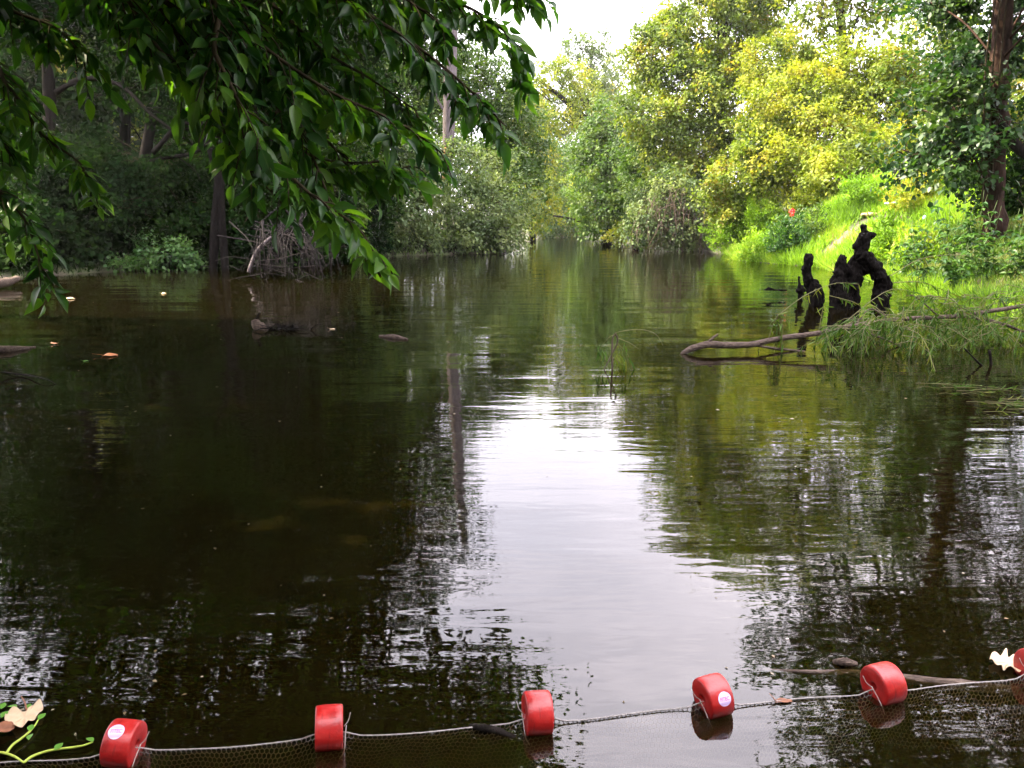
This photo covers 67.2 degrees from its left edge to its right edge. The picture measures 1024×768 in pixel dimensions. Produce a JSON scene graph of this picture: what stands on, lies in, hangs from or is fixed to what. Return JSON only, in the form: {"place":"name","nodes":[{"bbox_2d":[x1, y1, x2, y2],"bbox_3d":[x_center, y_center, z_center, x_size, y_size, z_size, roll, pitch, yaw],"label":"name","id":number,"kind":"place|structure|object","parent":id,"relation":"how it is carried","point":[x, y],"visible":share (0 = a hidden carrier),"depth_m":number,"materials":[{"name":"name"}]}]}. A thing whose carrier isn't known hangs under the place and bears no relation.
{"place":"outdoors","nodes":[
{"label":"outdoors","id":0,"kind":"place"},
{"bbox_2d":[0,180,1023,767],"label":"ground","id":1,"kind":"structure","parent":0,"point":[500,528],"depth_m":6.32,"materials":[{"name":"liquid"}]},
{"bbox_2d":[0,193,90,274],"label":"bank shrub","id":2,"kind":"object","parent":1,"relation":"on","point":[50,225],"visible":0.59,"depth_m":24.71,"materials":[{"name":"green plant"}]},
{"bbox_2d":[0,10,99,184],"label":"shade tree","id":3,"kind":"object","parent":1,"relation":"on","point":[33,84],"visible":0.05,"depth_m":39.05,"materials":[{"name":"green plant"}]},
{"bbox_2d":[0,119,116,230],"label":"bank shrub","id":4,"kind":"object","parent":1,"relation":"on","point":[19,186],"visible":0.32,"depth_m":26.35,"materials":[{"name":"green plant"}]},
{"bbox_2d":[0,0,132,317],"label":"bank sapling","id":5,"kind":"object","parent":1,"relation":"on","point":[17,160],"visible":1,"depth_m":3.81,"materials":[{"name":"green plant"}]},
{"bbox_2d":[0,0,132,183],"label":"shade tree","id":6,"kind":"object","parent":1,"relation":"on","point":[50,9],"visible":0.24,"depth_m":27.70,"materials":[{"name":"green plant"}]},
{"bbox_2d":[38,28,96,81],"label":"bank shrub","id":7,"kind":"object","parent":1,"relation":"on","point":[62,58],"visible":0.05,"depth_m":67.64,"materials":[{"name":"green plant"}]},
{"bbox_2d":[0,5,139,189],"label":"shade tree","id":8,"kind":"object","parent":1,"relation":"on","point":[64,82],"visible":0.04,"depth_m":54.98,"materials":[{"name":"green plant"}]},
{"bbox_2d":[26,179,129,271],"bbox_3d":[-15.833,-5.681,27.537,4.601,3.529,4.852,0,11,0],"label":"bank shrub","id":9,"kind":"object","parent":1,"relation":"on","point":[93,246],"visible":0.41,"depth_m":26.70,"materials":[{"name":"green plant"}]},
{"bbox_2d":[21,4,197,193],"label":"shade tree","id":10,"kind":"object","parent":1,"relation":"on","point":[121,120],"visible":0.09,"depth_m":40.44,"materials":[{"name":"green plant"}]},
{"bbox_2d":[31,111,210,256],"bbox_3d":[-14.388,-7.270,28.321,6.744,5.668,5.166,0,11,0],"label":"bank shrub","id":11,"kind":"object","parent":1,"relation":"on","point":[130,175],"visible":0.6,"depth_m":27.66,"materials":[{"name":"green plant"}]},
{"bbox_2d":[106,134,205,185],"bbox_3d":[-12.938,-8.146,28.012,4.027,1.956,0.606,0,11,0],"label":"dark limb","id":12,"kind":"object","parent":11,"relation":"attached to","point":[181,155],"visible":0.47,"depth_m":28.06,"materials":[{"name":"brown plant"}]},
{"bbox_2d":[33,24,208,193],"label":"shade tree","id":13,"kind":"object","parent":1,"relation":"on","point":[139,142],"visible":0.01,"depth_m":55.22,"materials":[{"name":"green plant"}]},
{"bbox_2d":[110,108,161,148],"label":"bank shrub","id":14,"kind":"object","parent":1,"relation":"on","point":[134,136],"visible":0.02,"depth_m":68.91,"materials":[{"name":"green plant"}]},
{"bbox_2d":[99,227,208,271],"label":"bank shrub","id":15,"kind":"object","parent":1,"relation":"on","point":[151,260],"visible":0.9,"depth_m":27.14,"materials":[{"name":"green plant"}]},
{"bbox_2d":[96,154,227,254],"bbox_3d":[-14.381,-6.895,30.424,5.808,4.580,6.037,9,15,39],"label":"bank shrub","id":16,"kind":"object","parent":1,"relation":"on","point":[188,195],"visible":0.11,"depth_m":29.53,"materials":[{"name":"green plant"}]},
{"bbox_2d":[77,5,319,157],"bbox_3d":[-10.437,-15.319,31.527,15.278,18.539,11.562,-6,13,-29],"label":"shade tree","id":17,"kind":"object","parent":1,"relation":"on","point":[148,133],"visible":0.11,"depth_m":30.72,"materials":[{"name":"green plant"}]},
{"bbox_2d":[137,200,274,269],"bbox_3d":[-11.500,-5.576,29.301,5.372,2.682,4.093,-7,14,-32],"label":"bank shrub","id":18,"kind":"object","parent":1,"relation":"on","point":[191,224],"visible":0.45,"depth_m":28.19,"materials":[{"name":"green plant"}]},
{"bbox_2d":[122,1,307,270],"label":"twin trunk tree","id":19,"kind":"object","parent":1,"relation":"on","point":[217,223],"visible":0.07,"depth_m":27.27,"materials":[{"name":"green plant"}]},
{"bbox_2d":[54,59,185,139],"bbox_3d":[-13.859,-9.993,27.109,4.489,2.678,0.447,0,11,-2],"label":"dark limb","id":20,"kind":"object","parent":19,"relation":"attached to","point":[65,86],"visible":0.62,"depth_m":27.05,"materials":[{"name":"brown plant"}]},
{"bbox_2d":[151,97,216,154],"bbox_3d":[-11.554,-9.290,27.512,2.894,2.125,0.809,-2,12,-9],"label":"dark limb","id":21,"kind":"object","parent":19,"relation":"attached to","point":[161,142],"visible":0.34,"depth_m":27.65,"materials":[{"name":"brown plant"}]},
{"bbox_2d":[0,230,482,277],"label":"shade grass","id":22,"kind":"structure","parent":1,"relation":"on","point":[101,263],"depth_m":26.77,"materials":[{"name":"green plant"}]},
{"bbox_2d":[100,3,414,215],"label":"shade tree","id":23,"kind":"object","parent":1,"relation":"on","point":[373,75],"visible":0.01,"depth_m":40.19,"materials":[{"name":"green plant"}]},
{"bbox_2d":[185,135,378,266],"bbox_3d":[-9.102,-7.319,30.993,7.591,5.937,5.200,-11,16,-43],"label":"bank shrub","id":24,"kind":"object","parent":1,"relation":"on","point":[238,218],"visible":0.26,"depth_m":29.31,"materials":[{"name":"green plant"}]},
{"bbox_2d":[233,210,360,267],"bbox_3d":[-8.697,-5.845,31.746,4.266,3.359,7.379,2,12,9],"label":"bank shrub","id":25,"kind":"object","parent":1,"relation":"on","point":[334,261],"visible":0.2,"depth_m":29.79,"materials":[{"name":"green plant"}]},
{"bbox_2d":[164,1,438,190],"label":"shade tree","id":26,"kind":"object","parent":1,"relation":"on","point":[371,52],"visible":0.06,"depth_m":33.70,"materials":[{"name":"green plant"}]},
{"bbox_2d":[48,0,563,294],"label":"overhanging ash","id":27,"kind":"object","parent":1,"relation":"on","point":[187,62],"visible":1,"depth_m":3.44,"materials":[{"name":"green plant"}]},
{"bbox_2d":[140,25,478,209],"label":"shade tree","id":28,"kind":"object","parent":1,"relation":"on","point":[475,85],"depth_m":54.55,"materials":[{"name":"green plant"}]},
{"bbox_2d":[322,98,400,259],"bbox_3d":[-7.835,-9.752,37.170,4.777,8.077,6.378,0,11,0],"label":"bank shrub","id":29,"kind":"object","parent":1,"relation":"on","point":[362,149],"visible":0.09,"depth_m":36.58,"materials":[{"name":"green plant"}]},
{"bbox_2d":[334,179,409,257],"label":"bank shrub","id":30,"kind":"object","parent":1,"relation":"on","point":[379,233],"visible":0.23,"depth_m":38.65,"materials":[{"name":"green plant"}]},
{"bbox_2d":[361,125,473,255],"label":"willow bush","id":31,"kind":"object","parent":1,"relation":"on","point":[415,204],"visible":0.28,"depth_m":42.36,"materials":[{"name":"green plant"}]},
{"bbox_2d":[336,0,501,216],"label":"tree","id":32,"kind":"object","parent":1,"relation":"on","point":[413,96],"visible":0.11,"depth_m":52.89,"materials":[{"name":"green plant"}]},
{"bbox_2d":[394,220,495,254],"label":"willow bush","id":33,"kind":"object","parent":1,"relation":"on","point":[461,243],"visible":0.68,"depth_m":44.55,"materials":[{"name":"green plant"}]},
{"bbox_2d":[436,30,481,227],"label":"snag tree","id":34,"kind":"object","parent":1,"relation":"on","point":[452,68],"visible":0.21,"depth_m":47.37,"materials":[{"name":"grey plant"}]},
{"bbox_2d":[395,128,553,253],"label":"willow bush","id":35,"kind":"object","parent":1,"relation":"on","point":[503,222],"visible":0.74,"depth_m":46.12,"materials":[{"name":"green plant"}]},
{"bbox_2d":[430,35,563,235],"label":"tree","id":36,"kind":"object","parent":1,"relation":"on","point":[505,106],"visible":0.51,"depth_m":60.85,"materials":[{"name":"green plant"}]},
{"bbox_2d":[468,60,579,210],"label":"tree","id":37,"kind":"object","parent":1,"relation":"on","point":[557,103],"visible":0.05,"depth_m":151.01,"materials":[{"name":"green plant"}]},
{"bbox_2d":[507,87,569,240],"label":"tree","id":38,"kind":"object","parent":1,"relation":"on","point":[551,210],"visible":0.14,"depth_m":85.98,"materials":[{"name":"green plant"}]},
{"bbox_2d":[516,136,588,203],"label":"bush","id":39,"kind":"object","parent":1,"relation":"on","point":[565,169],"visible":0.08,"depth_m":137.23,"materials":[{"name":"green plant"}]},
{"bbox_2d":[523,182,589,237],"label":"bush","id":40,"kind":"object","parent":1,"relation":"on","point":[557,231],"visible":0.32,"depth_m":122.32,"materials":[{"name":"green plant"}]},
{"bbox_2d":[524,52,614,238],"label":"leaning willow","id":41,"kind":"object","parent":1,"relation":"on","point":[574,109],"visible":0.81,"depth_m":82.43,"materials":[{"name":"green plant"}]},
{"bbox_2d":[558,168,601,236],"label":"bush","id":42,"kind":"object","parent":1,"relation":"on","point":[572,233],"visible":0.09,"depth_m":126.16,"materials":[{"name":"green plant"}]},
{"bbox_2d":[549,22,625,234],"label":"tree","id":43,"kind":"object","parent":1,"relation":"on","point":[592,52],"visible":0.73,"depth_m":111.31,"materials":[{"name":"green plant"}]},
{"bbox_2d":[553,88,657,243],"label":"tree","id":44,"kind":"object","parent":1,"relation":"on","point":[597,166],"visible":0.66,"depth_m":73.28,"materials":[{"name":"green plant"}]},
{"bbox_2d":[558,43,661,184],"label":"tree","id":45,"kind":"object","parent":1,"relation":"on","point":[623,70],"visible":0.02,"depth_m":150.62,"materials":[{"name":"green plant"}]},
{"bbox_2d":[599,216,635,246],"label":"bush","id":46,"kind":"object","parent":1,"relation":"on","point":[617,235],"visible":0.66,"depth_m":64.46,"materials":[{"name":"green plant"}]},
{"bbox_2d":[596,109,706,234],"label":"tree","id":47,"kind":"object","parent":1,"relation":"on","point":[630,166],"visible":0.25,"depth_m":62.57,"materials":[{"name":"green plant"}]},
{"bbox_2d":[614,163,726,251],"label":"vine mound","id":48,"kind":"object","parent":1,"relation":"on","point":[670,226],"visible":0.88,"depth_m":50.03,"materials":[{"name":"green plant"}]},
{"bbox_2d":[605,0,823,203],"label":"vine draped tree","id":49,"kind":"object","parent":1,"relation":"on","point":[711,73],"visible":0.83,"depth_m":53.91,"materials":[{"name":"green plant"}]},
{"bbox_2d":[698,199,775,253],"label":"weed clump","id":50,"kind":"object","parent":1,"relation":"on","point":[724,238],"visible":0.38,"depth_m":44.45,"materials":[{"name":"green plant"}]},
{"bbox_2d":[680,111,817,239],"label":"thicket bush","id":51,"kind":"object","parent":1,"relation":"on","point":[722,192],"visible":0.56,"depth_m":43.71,"materials":[{"name":"green plant"}]},
{"bbox_2d":[728,222,787,261],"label":"weed clump","id":52,"kind":"object","parent":1,"relation":"on","point":[758,247],"visible":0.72,"depth_m":34.59,"materials":[{"name":"green plant"}]},
{"bbox_2d":[736,184,793,239],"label":"weed clump","id":53,"kind":"object","parent":1,"relation":"on","point":[756,214],"visible":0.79,"depth_m":42.74,"materials":[{"name":"green plant"}]},
{"bbox_2d":[760,201,828,255],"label":"weed clump","id":54,"kind":"object","parent":1,"relation":"on","point":[784,235],"visible":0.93,"depth_m":32.79,"materials":[{"name":"green plant"}]},
{"bbox_2d":[771,181,837,213],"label":"weed clump","id":55,"kind":"object","parent":1,"relation":"on","point":[805,194],"visible":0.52,"depth_m":40.95,"materials":[{"name":"green plant"}]},
{"bbox_2d":[726,55,887,210],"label":"thicket bush","id":56,"kind":"object","parent":1,"relation":"on","point":[810,114],"visible":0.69,"depth_m":42.56,"materials":[{"name":"yellow plant"}]},
{"bbox_2d":[790,197,836,240],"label":"weed clump","id":57,"kind":"object","parent":1,"relation":"on","point":[812,213],"visible":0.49,"depth_m":33.47,"materials":[{"name":"green plant"}]},
{"bbox_2d":[726,23,935,141],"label":"thicket bush","id":58,"kind":"object","parent":1,"relation":"on","point":[782,46],"visible":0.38,"depth_m":45.18,"materials":[{"name":"green plant"}]},
{"bbox_2d":[767,0,921,135],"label":"tree","id":59,"kind":"object","parent":1,"relation":"on","point":[839,8],"visible":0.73,"depth_m":47.97,"materials":[{"name":"green plant"}]},
{"bbox_2d":[788,112,928,199],"bbox_3d":[18.607,-11.912,40.659,8.441,4.660,7.273,0,11,0],"label":"thicket bush","id":60,"kind":"object","parent":1,"relation":"on","point":[827,163],"visible":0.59,"depth_m":39.00,"materials":[{"name":"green plant"}]},
{"bbox_2d":[833,166,901,207],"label":"weed clump","id":61,"kind":"object","parent":1,"relation":"on","point":[857,186],"visible":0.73,"depth_m":33.49,"materials":[{"name":"green plant"}]},
{"bbox_2d":[719,245,1023,338],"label":"waterline grass","id":62,"kind":"structure","parent":1,"relation":"on","point":[933,281],"depth_m":17.30,"materials":[{"name":"plant"}]},
{"bbox_2d":[723,148,1022,267],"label":"bank grass","id":63,"kind":"structure","parent":1,"relation":"on","point":[844,217],"depth_m":31.78,"materials":[{"name":"plant"}]},
{"bbox_2d":[865,207,918,261],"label":"weed clump","id":64,"kind":"object","parent":1,"relation":"on","point":[887,234],"visible":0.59,"depth_m":24.78,"materials":[{"name":"green plant"}]},
{"bbox_2d":[887,217,931,276],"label":"leafy herb","id":65,"kind":"object","parent":1,"relation":"on","point":[916,247],"visible":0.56,"depth_m":20.09,"materials":[{"name":"green plant"}]},
{"bbox_2d":[874,168,958,211],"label":"weed clump","id":66,"kind":"object","parent":1,"relation":"on","point":[904,197],"visible":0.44,"depth_m":30.20,"materials":[{"name":"green plant"}]},
{"bbox_2d":[879,215,958,267],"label":"weed clump","id":67,"kind":"object","parent":1,"relation":"on","point":[936,246],"visible":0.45,"depth_m":22.11,"materials":[{"name":"green plant"}]},
{"bbox_2d":[898,220,950,284],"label":"leafy herb","id":68,"kind":"object","parent":1,"relation":"on","point":[917,272],"visible":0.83,"depth_m":18.28,"materials":[{"name":"green plant"}]},
{"bbox_2d":[855,0,1023,244],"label":"tall bank tree","id":69,"kind":"object","parent":1,"relation":"on","point":[974,71],"visible":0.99,"depth_m":20.26,"materials":[{"name":"green plant"}]},
{"bbox_2d":[857,0,1023,152],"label":"thicket bush","id":70,"kind":"object","parent":1,"relation":"on","point":[893,48],"visible":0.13,"depth_m":41.12,"materials":[{"name":"plant"}]},
{"bbox_2d":[863,193,1023,329],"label":"shore grass","id":71,"kind":"structure","parent":1,"relation":"on","point":[998,249],"depth_m":18.70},
{"bbox_2d":[937,241,977,289],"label":"leafy herb","id":72,"kind":"object","parent":1,"relation":"on","point":[953,276],"visible":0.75,"depth_m":16.34,"materials":[{"name":"green plant"}]},
{"bbox_2d":[930,195,987,279],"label":"leafy herb","id":73,"kind":"object","parent":1,"relation":"on","point":[949,244],"visible":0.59,"depth_m":17.80,"materials":[{"name":"green plant"}]},
{"bbox_2d":[952,194,997,279],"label":"leafy herb","id":74,"kind":"object","parent":1,"relation":"on","point":[971,222],"visible":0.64,"depth_m":17.33,"materials":[{"name":"green plant"}]},
{"bbox_2d":[943,96,1023,218],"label":"bank shrub","id":75,"kind":"object","parent":1,"relation":"on","point":[1011,198],"visible":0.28,"depth_m":23.02,"materials":[{"name":"green plant"}]},
{"bbox_2d":[957,209,1021,280],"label":"leafy herb","id":76,"kind":"object","parent":1,"relation":"on","point":[989,265],"visible":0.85,"depth_m":16.66,"materials":[{"name":"green plant"}]},
{"bbox_2d":[1000,212,1023,279],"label":"leafy herb","id":77,"kind":"object","parent":1,"relation":"on","point":[1015,257],"visible":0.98,"depth_m":15.88,"materials":[{"name":"green plant"}]},
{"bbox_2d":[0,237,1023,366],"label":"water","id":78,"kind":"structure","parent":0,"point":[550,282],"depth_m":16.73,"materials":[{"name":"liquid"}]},
{"bbox_2d":[0,721,14,731],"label":"dry leaf","id":79,"kind":"object","parent":78,"relation":"on","point":[6,726],"visible":1,"depth_m":2.34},
{"bbox_2d":[0,276,20,287],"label":"bank log","id":80,"kind":"object","parent":78,"relation":"on","point":[6,281],"visible":1,"depth_m":19.55,"materials":[{"name":"brown wood"}]},
{"bbox_2d":[0,346,35,355],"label":"floating log","id":81,"kind":"object","parent":78,"relation":"on","point":[12,348],"visible":0.91,"depth_m":9.55,"materials":[{"name":"brown wood"}]},
{"bbox_2d":[4,696,42,727],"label":"dry leaf","id":82,"kind":"object","parent":78,"relation":"on","point":[17,717],"visible":1,"depth_m":2.40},
{"bbox_2d":[0,703,93,763],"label":"water vine","id":83,"kind":"object","parent":78,"relation":"on","point":[30,728],"visible":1,"depth_m":2.26,"materials":[{"name":"green plant"}]},
{"bbox_2d":[251,313,268,335],"bbox_3d":[-3.789,-0.906,11.586,0.253,0.344,0.165,0,11,0],"label":"driftwood","id":84,"kind":"object","parent":78,"relation":"in","point":[256,323],"visible":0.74,"depth_m":11.54,"materials":[{"name":"brown wood"}]},
{"bbox_2d":[201,205,343,281],"bbox_3d":[-6.712,-4.399,23.637,5.195,2.441,4.157,0,11,0],"label":"dead brush","id":85,"kind":"object","parent":78,"relation":"on","point":[264,238],"visible":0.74,"depth_m":23.03,"materials":[{"name":"wood"}]},
{"bbox_2d":[253,322,320,331],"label":"floating clump","id":86,"kind":"object","parent":78,"relation":"on","point":[285,327],"visible":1,"depth_m":11.54,"materials":[{"name":"plant"}]},
{"bbox_2d":[379,334,407,340],"bbox_3d":[-1.663,-0.655,10.688,0.553,0.081,0.082,8,14,36],"label":"floating bark","id":87,"kind":"object","parent":78,"relation":"on","point":[394,337],"visible":1,"depth_m":10.62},
{"bbox_2d":[469,723,520,741],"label":"sunken twig","id":88,"kind":"object","parent":78,"relation":"on","point":[484,727],"visible":1,"depth_m":2.32,"materials":[{"name":"wood"}]},
{"bbox_2d":[0,674,1023,767],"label":"seine net","id":89,"kind":"object","parent":78,"relation":"on","point":[859,724],"visible":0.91,"depth_m":2.43,"materials":[{"name":"fabric"}]},
{"bbox_2d":[99,718,148,767],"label":"net float","id":90,"kind":"object","parent":89,"relation":"attached to","point":[123,738],"visible":0.99,"depth_m":2.18,"materials":[{"name":"red plastic"}]},
{"bbox_2d":[315,704,350,758],"bbox_3d":[-0.534,1.030,2.299,0.103,0.140,0.131,0,11,-13],"label":"net float","id":91,"kind":"object","parent":89,"relation":"attached to","point":[328,727],"visible":1,"depth_m":2.24,"materials":[{"name":"red plastic"}]},
{"bbox_2d":[516,690,553,744],"bbox_3d":[0.067,1.016,2.365,0.103,0.140,0.131,0,11,-9],"label":"net float","id":92,"kind":"object","parent":89,"relation":"attached to","point":[537,712],"visible":0.99,"depth_m":2.31,"materials":[{"name":"red plastic"}]},
{"bbox_2d":[692,673,733,727],"bbox_3d":[0.629,1.001,2.448,0.103,0.140,0.132,-9,14,-15],"label":"net float","id":93,"kind":"object","parent":89,"relation":"attached to","point":[713,691],"visible":1,"depth_m":2.41,"materials":[{"name":"red plastic"}]},
{"bbox_2d":[860,661,906,714],"bbox_3d":[1.203,0.987,2.515,0.103,0.140,0.131,-7,13,-15],"label":"net float","id":94,"kind":"object","parent":89,"relation":"attached to","point":[885,681],"visible":1,"depth_m":2.48,"materials":[{"name":"red plastic"}]},
{"bbox_2d":[6,325,1017,714],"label":"floating specks","id":95,"kind":"object","parent":78,"relation":"on","point":[488,573],"visible":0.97,"depth_m":3.02,"materials":[{"name":"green plant"}]},
{"bbox_2d":[596,329,662,386],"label":"willow sprig","id":96,"kind":"object","parent":78,"relation":"in","point":[620,369],"visible":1,"depth_m":8.30,"materials":[{"name":"green plant"}]},
{"bbox_2d":[795,276,805,300],"bbox_3d":[6.047,-1.975,16.127,0.229,0.562,0.138,0,11,0],"label":"rotten stub","id":97,"kind":"object","parent":78,"relation":"on","point":[800,290],"visible":0.91,"depth_m":16.09,"materials":[{"name":"brown wood"}]},
{"bbox_2d":[801,253,824,305],"bbox_3d":[5.914,-1.935,15.115,0.517,1.249,0.354,0,11,0],"label":"rotten post","id":98,"kind":"object","parent":78,"relation":"in","point":[811,283],"visible":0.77,"depth_m":15.02,"materials":[{"name":"brown wood"}]},
{"bbox_2d":[832,657,857,666],"bbox_3d":[1.169,0.974,2.697,0.085,0.034,0.038,2,12,9],"label":"floating bark","id":99,"kind":"object","parent":78,"relation":"on","point":[845,662],"visible":1,"depth_m":2.69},
{"bbox_2d":[679,255,1023,419],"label":"fallen branch","id":100,"kind":"object","parent":78,"relation":"in","point":[896,328],"visible":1,"depth_m":9.67,"materials":[{"name":"green plant"}]},
{"bbox_2d":[828,224,892,309],"bbox_3d":[6.575,-2.070,14.502,1.170,1.853,0.535,0,11,0],"label":"rotten stump","id":101,"kind":"object","parent":78,"relation":"in","point":[860,264],"visible":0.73,"depth_m":14.41,"materials":[{"name":"brown wood"}]},
{"bbox_2d":[759,668,1021,695],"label":"sunken branch","id":102,"kind":"object","parent":78,"relation":"in","point":[919,680],"visible":0.82,"depth_m":2.61,"materials":[{"name":"brown plant"}]},
{"bbox_2d":[964,348,993,385],"bbox_3d":[5.189,-0.185,8.574,0.517,0.469,0.049,-4,12,-18],"label":"forked stick","id":103,"kind":"object","parent":78,"relation":"in","point":[989,372],"visible":0.99,"depth_m":8.62,"materials":[{"name":"wood"}]},
{"bbox_2d":[989,648,1020,671],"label":"dry leaf","id":104,"kind":"object","parent":78,"relation":"on","point":[1004,660],"visible":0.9,"depth_m":2.70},
{"bbox_2d":[1013,648,1023,681],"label":"net float","id":105,"kind":"object","parent":78,"relation":"on","point":[1018,660],"visible":0.91,"depth_m":2.64,"materials":[{"name":"red plastic"}]},
{"bbox_2d":[21,0,1023,213],"label":"sky","id":106,"kind":"structure","parent":0,"point":[616,15],"materials":[{"name":"white"}]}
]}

